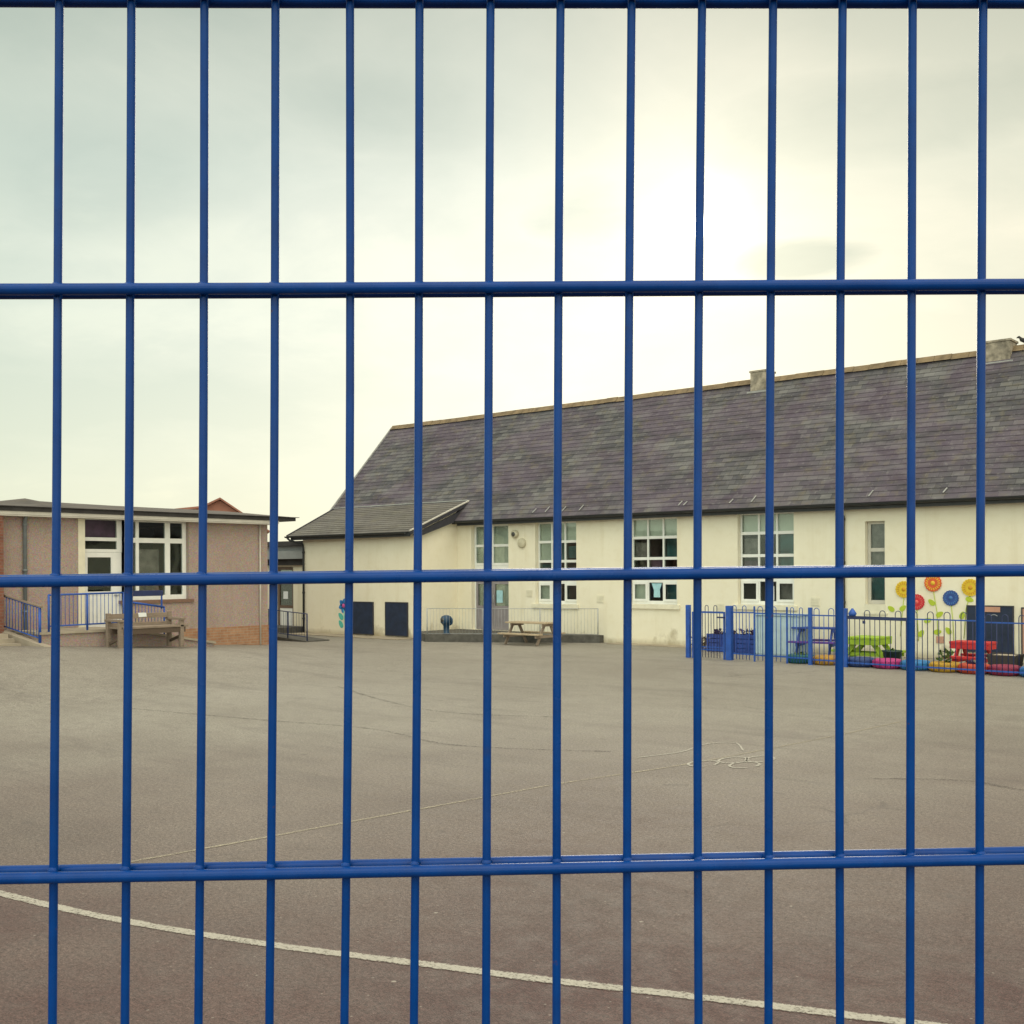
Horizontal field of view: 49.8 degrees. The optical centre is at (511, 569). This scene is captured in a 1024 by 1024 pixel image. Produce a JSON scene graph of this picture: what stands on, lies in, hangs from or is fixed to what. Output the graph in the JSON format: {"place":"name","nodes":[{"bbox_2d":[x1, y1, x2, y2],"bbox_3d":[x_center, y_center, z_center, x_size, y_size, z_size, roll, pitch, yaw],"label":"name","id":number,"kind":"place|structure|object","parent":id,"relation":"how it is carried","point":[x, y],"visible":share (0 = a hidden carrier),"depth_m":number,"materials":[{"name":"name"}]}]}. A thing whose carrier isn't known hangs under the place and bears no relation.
{"place":"outdoors","nodes":[
{"label":"outdoors","id":0,"kind":"place"},
{"bbox_2d":[0,632,1023,1023],"bbox_3d":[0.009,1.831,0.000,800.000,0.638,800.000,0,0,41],"label":"ground","id":1,"kind":"structure","parent":0,"point":[308,784],"depth_m":9.27,"materials":[{"name":"grey asphalt"}]},
{"bbox_2d":[0,627,215,646],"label":"entrance terrace","id":2,"kind":"structure","parent":1,"relation":"on","point":[83,636],"depth_m":26.46,"materials":[{"name":"concrete"}]},
{"bbox_2d":[4,594,42,642],"bbox_3d":[-11.544,1.139,25.912,1.544,1.177,0.067,0,0,30],"label":"blue railing","id":3,"kind":"object","parent":2,"relation":"on","point":[39,607],"visible":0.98,"depth_m":25.81,"materials":[{"name":"metal"}]},
{"bbox_2d":[48,592,123,634],"bbox_3d":[-10.184,1.020,26.443,0.052,0.962,1.952,0,0,41],"label":"blue railing","id":4,"kind":"object","parent":2,"relation":"on","point":[86,609],"visible":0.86,"depth_m":26.40,"materials":[{"name":"metal"}]},
{"bbox_2d":[133,590,164,636],"bbox_3d":[-9.215,1.141,27.702,0.066,1.250,1.118,0,0,41],"label":"blue railing","id":5,"kind":"object","parent":2,"relation":"on","point":[150,593],"visible":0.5,"depth_m":27.79,"materials":[{"name":"metal"}]},
{"bbox_2d":[104,611,187,647],"bbox_3d":[-8.955,1.481,27.103,0.740,0.870,1.880,0,0,41],"label":"wooden bench","id":6,"kind":"object","parent":1,"relation":"on","point":[167,627],"visible":0.85,"depth_m":27.10,"materials":[{"name":"brown wood"}]},
{"bbox_2d":[138,613,146,616],"bbox_3d":[-9.166,1.110,27.303,0.080,0.104,0.230,0,0,41],"label":"paper sheet","id":7,"kind":"object","parent":6,"relation":"on","point":[142,614],"visible":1,"depth_m":27.28,"materials":[{"name":"white paper"}]},
{"bbox_2d":[0,498,299,644],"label":"classroom block","id":8,"kind":"structure","parent":1,"relation":"on","point":[165,540],"depth_m":29.66,"materials":[{"name":"brown concrete"}]},
{"bbox_2d":[85,519,121,551],"bbox_3d":[-10.601,-0.895,28.461,0.150,0.876,1.068,0,0,41],"label":"window","id":9,"kind":"structure","parent":8,"relation":"in","point":[95,529],"depth_m":28.55,"materials":[{"name":"white plastic"}]},
{"bbox_2d":[85,552,121,626],"bbox_3d":[-10.544,0.510,28.427,0.090,1.925,1.040,0,0,41],"label":"door","id":10,"kind":"structure","parent":8,"relation":"in","point":[95,607],"depth_m":28.43,"materials":[{"name":"white plastic"}]},
{"bbox_2d":[119,520,193,603],"bbox_3d":[-9.548,-0.230,29.551,0.320,2.216,2.150,0,0,41],"label":"window","id":11,"kind":"structure","parent":8,"relation":"in","point":[145,560],"depth_m":29.68,"materials":[{"name":"white plastic"}]},
{"bbox_2d":[175,498,269,533],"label":"house","id":12,"kind":"structure","parent":1,"relation":"on","point":[219,504],"depth_m":49.23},
{"bbox_2d":[268,541,302,625],"bbox_3d":[-8.561,0.733,41.655,6.080,3.520,3.120,0,0,41],"label":"link corridor","id":13,"kind":"object","parent":1,"relation":"on","point":[290,597],"visible":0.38,"depth_m":39.48,"materials":[{"name":"beige paint"}]},
{"bbox_2d":[278,567,292,625],"bbox_3d":[-8.118,0.981,39.738,0.930,2.160,0.050,0,0,41],"label":"door","id":14,"kind":"structure","parent":13,"relation":"in","point":[285,591],"depth_m":39.76,"materials":[{"name":"white plastic"}]},
{"bbox_2d":[268,609,329,641],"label":"access ramp","id":15,"kind":"structure","parent":1,"relation":"on","point":[283,630],"depth_m":34.14,"materials":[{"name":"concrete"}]},
{"bbox_2d":[132,708,597,751],"bbox_3d":[-2.549,2.158,15.073,8.535,0.001,0.658,0,0,33],"label":"tar seam","id":16,"kind":"object","parent":1,"relation":"on","point":[382,730],"visible":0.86,"depth_m":14.43,"materials":[{"name":"grey asphalt"}]},
{"bbox_2d":[0,890,946,1023],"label":"painted line","id":17,"kind":"object","parent":1,"relation":"on","point":[752,1003],"visible":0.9,"depth_m":5.90,"materials":[{"name":"white paint"}]},
{"bbox_2d":[288,632,704,648],"bbox_3d":[-0.722,2.194,33.470,16.255,0.120,1.767,0,0,31],"label":"concrete apron","id":18,"kind":"object","parent":1,"relation":"on","point":[401,638],"visible":0.25,"depth_m":35.11,"materials":[{"name":"grey concrete"}]},
{"bbox_2d":[118,722,897,863],"bbox_3d":[1.285,2.140,11.688,11.111,0.001,0.225,0,0,-41],"label":"painted line","id":19,"kind":"object","parent":1,"relation":"on","point":[464,800],"visible":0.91,"depth_m":10.07,"materials":[{"name":"paint"}]},
{"bbox_2d":[0,0,1023,1023],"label":"fence","id":20,"kind":"object","parent":1,"relation":"on","point":[414,867],"visible":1,"depth_m":0.77,"materials":[{"name":"blue metal"}]},
{"bbox_2d":[421,629,603,642],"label":"entrance platform","id":21,"kind":"structure","parent":1,"relation":"on","point":[565,638],"depth_m":32.91,"materials":[{"name":"concrete"}]},
{"bbox_2d":[440,615,452,632],"bbox_3d":[-1.983,1.652,33.374,0.355,0.575,0.422,0,0,-10],"label":"litter bin","id":22,"kind":"object","parent":21,"relation":"on","point":[444,619],"visible":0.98,"depth_m":33.28,"materials":[{"name":"teal plastic"}]},
{"bbox_2d":[427,608,598,634],"bbox_3d":[-0.029,1.645,32.732,5.185,1.010,0.164,0,0,10],"label":"guard railing","id":23,"kind":"object","parent":21,"relation":"on","point":[511,620],"visible":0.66,"depth_m":32.78,"materials":[{"name":"grey metal"}]},
{"bbox_2d":[498,621,564,645],"bbox_3d":[0.562,1.832,31.844,1.500,0.675,1.270,0,0,41],"label":"picnic table","id":24,"kind":"object","parent":1,"relation":"on","point":[524,634],"visible":0.85,"depth_m":31.68,"materials":[{"name":"brown wood"}]},
{"bbox_2d":[284,338,1023,662],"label":"school building","id":25,"kind":"structure","parent":1,"relation":"on","point":[734,463],"depth_m":31.31,"materials":[{"name":"paint"}]},
{"bbox_2d":[338,598,344,627],"bbox_3d":[-5.629,1.484,37.022,0.602,1.060,0.027,0,0,41],"label":"flower plaque","id":26,"kind":"object","parent":25,"relation":"attached to","point":[342,607],"visible":0.73,"depth_m":37.11,"materials":[{"name":"blue plastic"}]},
{"bbox_2d":[353,601,373,634],"bbox_3d":[-4.935,1.585,36.411,1.070,1.080,0.041,0,0,41],"label":"chalkboard","id":27,"kind":"object","parent":25,"relation":"attached to","point":[363,617],"visible":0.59,"depth_m":36.36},
{"bbox_2d":[385,602,408,636],"bbox_3d":[-3.700,1.573,35.349,1.050,1.090,0.041,0,0,41],"label":"chalkboard","id":28,"kind":"object","parent":25,"relation":"attached to","point":[396,618],"visible":1,"depth_m":35.33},
{"bbox_2d":[476,582,492,629],"bbox_3d":[-0.875,0.992,35.825,0.735,1.865,0.045,0,0,41],"label":"door","id":29,"kind":"structure","parent":25,"relation":"in","point":[479,585],"depth_m":35.96,"materials":[{"name":"grey glass"}]},
{"bbox_2d":[474,524,507,568],"bbox_3d":[-0.587,-0.705,35.599,1.588,1.516,0.110,0,0,41],"label":"window","id":30,"kind":"structure","parent":25,"relation":"in","point":[499,531],"depth_m":35.55,"materials":[{"name":"white plastic"}]},
{"bbox_2d":[493,581,508,629],"bbox_3d":[-0.306,0.989,35.344,0.735,1.865,0.182,0,0,41],"label":"door","id":31,"kind":"structure","parent":25,"relation":"in","point":[502,587],"depth_m":35.40,"materials":[{"name":"grey"}]},
{"bbox_2d":[531,521,578,607],"bbox_3d":[1.400,-0.150,33.780,1.820,2.646,0.360,0,0,41],"label":"window","id":32,"kind":"structure","parent":25,"relation":"in","point":[545,530],"depth_m":33.97,"materials":[{"name":"white plastic"}]},
{"bbox_2d":[632,517,679,609],"bbox_3d":[4.075,-0.188,31.478,1.840,2.596,0.360,0,0,41],"label":"window","id":33,"kind":"structure","parent":25,"relation":"in","point":[644,528],"depth_m":31.57,"materials":[{"name":"white plastic"}]},
{"bbox_2d":[733,512,797,610],"bbox_3d":[6.747,-0.232,29.179,1.850,2.576,0.360,0,0,41],"label":"window","id":34,"kind":"structure","parent":25,"relation":"in","point":[750,524],"depth_m":29.10,"materials":[{"name":"white plastic"}]},
{"bbox_2d":[863,521,887,614],"bbox_3d":[9.028,-0.055,27.237,0.600,2.300,0.330,0,0,41],"label":"window","id":35,"kind":"structure","parent":25,"relation":"in","point":[876,529],"depth_m":27.36,"materials":[{"name":"clear glass"}]},
{"bbox_2d":[888,581,905,635],"bbox_3d":[9.396,0.934,26.717,0.607,1.340,0.041,0,0,41],"label":"flower plaque","id":36,"kind":"object","parent":25,"relation":"attached to","point":[900,589],"visible":0.7,"depth_m":26.69,"materials":[{"name":"yellow plastic"}]},
{"bbox_2d":[915,594,924,640],"bbox_3d":[9.705,1.140,26.452,0.383,1.124,0.041,0,0,41],"label":"flower plaque","id":37,"kind":"object","parent":25,"relation":"attached to","point":[919,601],"visible":0.59,"depth_m":26.41,"materials":[{"name":"red plastic"}]},
{"bbox_2d":[924,577,942,634],"bbox_3d":[10.003,0.853,26.194,0.452,1.494,0.041,0,0,41],"label":"flower plaque","id":38,"kind":"object","parent":25,"relation":"attached to","point":[933,584],"visible":0.93,"depth_m":26.18,"materials":[{"name":"orange metal"}]},
{"bbox_2d":[936,636,943,642],"bbox_3d":[10.128,1.649,26.105,0.170,0.160,0.018,0,0,41],"label":"wall notice","id":39,"kind":"object","parent":25,"relation":"attached to","point":[941,639],"depth_m":26.09,"materials":[{"name":"paper"}]},
{"bbox_2d":[943,590,958,640],"bbox_3d":[10.315,1.087,25.927,0.373,1.224,0.041,0,0,41],"label":"flower plaque","id":40,"kind":"object","parent":25,"relation":"attached to","point":[950,597],"visible":0.98,"depth_m":25.92,"materials":[{"name":"blue plastic"}]},
{"bbox_2d":[959,579,975,635],"bbox_3d":[10.632,0.900,25.653,0.474,1.394,0.041,0,0,41],"label":"flower plaque","id":41,"kind":"object","parent":25,"relation":"attached to","point":[968,587],"visible":0.9,"depth_m":25.66,"materials":[{"name":"yellow plastic"}]},
{"bbox_2d":[966,605,1013,653],"bbox_3d":[10.985,1.360,25.347,1.040,1.090,0.048,0,0,41],"label":"chalkboard","id":42,"kind":"object","parent":25,"relation":"attached to","point":[996,613],"visible":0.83,"depth_m":25.23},
{"bbox_2d":[1021,607,1023,653],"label":"wall board","id":43,"kind":"object","parent":25,"relation":"attached to","point":[1022,632],"depth_m":24.87,"materials":[{"name":"black"}]},
{"bbox_2d":[637,742,743,757],"bbox_3d":[2.233,2.133,12.952,1.690,0.001,0.632,0,0,-45],"label":"chalk mark","id":44,"kind":"object","parent":1,"relation":"on","point":[703,744],"visible":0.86,"depth_m":13.11,"materials":[{"name":"white paint"}]},
{"bbox_2d":[687,760,718,765],"bbox_3d":[2.111,2.134,12.177,0.324,0.001,0.476,0,0,41],"label":"chalk mark","id":45,"kind":"object","parent":1,"relation":"on","point":[703,760],"visible":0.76,"depth_m":12.22,"materials":[{"name":"white paint"}]},
{"bbox_2d":[706,629,738,651],"bbox_3d":[5.539,1.807,28.704,0.842,0.630,0.470,0,0,41],"label":"planter","id":46,"kind":"object","parent":1,"relation":"on","point":[714,636],"visible":0.41,"depth_m":28.66,"materials":[{"name":"blue paint"}]},
{"bbox_2d":[717,757,748,762],"bbox_3d":[2.486,2.132,12.382,0.324,0.001,0.476,0,0,41],"label":"chalk mark","id":47,"kind":"object","parent":1,"relation":"on","point":[718,760],"visible":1,"depth_m":12.41,"materials":[{"name":"white paint"}]},
{"bbox_2d":[728,762,760,767],"bbox_3d":[2.545,2.131,12.068,0.324,0.001,0.476,0,0,41],"label":"chalk mark","id":48,"kind":"object","parent":1,"relation":"on","point":[729,765],"visible":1,"depth_m":12.09,"materials":[{"name":"white paint"}]},
{"bbox_2d":[734,628,755,653],"bbox_3d":[6.125,1.793,28.134,0.801,0.652,0.470,0,0,41],"label":"planter","id":49,"kind":"object","parent":1,"relation":"on","point":[751,642],"visible":0.33,"depth_m":28.05,"materials":[{"name":"blue paint"}]},
{"bbox_2d":[744,756,775,761],"bbox_3d":[2.800,2.130,12.441,0.324,0.001,0.476,0,0,41],"label":"chalk mark","id":50,"kind":"object","parent":1,"relation":"on","point":[774,758],"visible":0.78,"depth_m":12.39,"materials":[{"name":"white paint"}]},
{"bbox_2d":[755,613,807,655],"bbox_3d":[6.650,1.582,27.146,1.220,1.010,0.660,0,0,41],"label":"storage cabinet","id":51,"kind":"object","parent":1,"relation":"on","point":[759,638],"visible":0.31,"depth_m":26.87,"materials":[{"name":"metal"}]},
{"bbox_2d":[788,651,813,663],"bbox_3d":[6.584,1.952,25.151,0.630,0.328,0.630,0,0,-38],"label":"painted tyre","id":52,"kind":"object","parent":1,"relation":"on","point":[793,660],"visible":0.61,"depth_m":24.92,"materials":[{"name":"teal rubber"}]},
{"bbox_2d":[788,626,834,654],"bbox_3d":[7.342,1.751,26.539,1.100,0.761,1.190,0,0,31],"label":"picnic table","id":53,"kind":"object","parent":1,"relation":"on","point":[831,639],"visible":0.4,"depth_m":26.24,"materials":[{"name":"blue paint"}]},
{"bbox_2d":[813,655,834,664],"bbox_3d":[7.050,2.015,24.711,0.630,0.196,0.630,0,0,-39],"label":"painted tyre","id":54,"kind":"object","parent":1,"relation":"on","point":[825,657],"visible":0.68,"depth_m":24.46,"materials":[{"name":"yellow rubber"}]},
{"bbox_2d":[848,656,873,666],"bbox_3d":[7.631,2.012,24.160,0.630,0.196,0.630,0,0,21],"label":"painted tyre","id":55,"kind":"object","parent":1,"relation":"on","point":[856,659],"visible":0.71,"depth_m":23.92,"materials":[{"name":"blue rubber"}]},
{"bbox_2d":[831,635,905,657],"bbox_3d":[8.268,1.841,25.544,1.470,0.606,0.840,0,0,43],"label":"picnic table","id":56,"kind":"object","parent":1,"relation":"on","point":[869,640],"visible":0.55,"depth_m":25.34,"materials":[{"name":"paint"}]},
{"bbox_2d":[725,605,1023,675],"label":"hoop top fence","id":57,"kind":"object","parent":1,"relation":"on","point":[729,624],"visible":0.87,"depth_m":23.97,"materials":[{"name":"blue metal"}]},
{"bbox_2d":[686,605,724,659],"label":"hoop top gate","id":58,"kind":"structure","parent":57,"relation":"attached to","point":[688,631],"depth_m":26.54,"materials":[{"name":"blue metal"}]},
{"bbox_2d":[872,658,900,668],"bbox_3d":[8.082,2.010,23.733,0.630,0.196,0.630,0,0,36],"label":"painted tyre","id":59,"kind":"object","parent":1,"relation":"on","point":[882,661],"visible":0.77,"depth_m":23.51,"materials":[{"name":"pink rubber"}]},
{"bbox_2d":[882,648,902,658],"bbox_3d":[8.410,1.907,24.406,0.440,0.401,0.433,0,0,41],"label":"plant tub","id":60,"kind":"object","parent":1,"relation":"on","point":[898,654],"visible":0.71,"depth_m":24.26,"materials":[{"name":"black plastic"}]},
{"bbox_2d":[900,659,929,670],"bbox_3d":[8.532,2.007,23.306,0.630,0.196,0.630,0,0,-22],"label":"painted tyre","id":61,"kind":"object","parent":1,"relation":"on","point":[919,664],"visible":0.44,"depth_m":23.05,"materials":[{"name":"blue rubber"}]},
{"bbox_2d":[929,648,959,672],"bbox_3d":[8.982,1.852,22.879,0.630,0.502,0.630,0,0,12],"label":"painted tyre","id":62,"kind":"object","parent":1,"relation":"on","point":[941,663],"visible":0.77,"depth_m":22.73,"materials":[{"name":"yellow rubber"}]},
{"bbox_2d":[947,640,995,662],"bbox_3d":[9.879,1.831,23.630,0.840,0.605,1.150,0,0,45],"label":"picnic table","id":63,"kind":"object","parent":1,"relation":"on","point":[964,648],"visible":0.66,"depth_m":23.54,"materials":[{"name":"red paint"}]},
{"bbox_2d":[958,659,988,673],"bbox_3d":[9.419,1.949,22.466,0.630,0.305,0.630,0,0,42],"label":"painted tyre","id":64,"kind":"object","parent":1,"relation":"on","point":[971,664],"visible":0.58,"depth_m":22.28,"materials":[{"name":"rubber"}]},
{"bbox_2d":[988,664,1020,675],"bbox_3d":[9.855,2.001,22.053,0.630,0.196,0.630,0,0,-12],"label":"painted tyre","id":65,"kind":"object","parent":1,"relation":"on","point":[1005,667],"visible":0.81,"depth_m":21.82,"materials":[{"name":"rubber"}]},
{"bbox_2d":[986,653,1023,666],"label":"sand trough","id":66,"kind":"object","parent":1,"relation":"on","point":[1005,658],"visible":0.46,"depth_m":22.65,"materials":[{"name":"plastic"}]},
{"bbox_2d":[1020,666,1023,676],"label":"painted tyre","id":67,"kind":"object","parent":1,"relation":"on","point":[1022,669],"visible":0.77,"depth_m":21.62,"materials":[{"name":"blue rubber"}]},
{"bbox_2d":[0,8,1023,541],"label":"sky","id":68,"kind":"structure","parent":0,"point":[312,181],"materials":[{"name":"white"}]}
]}

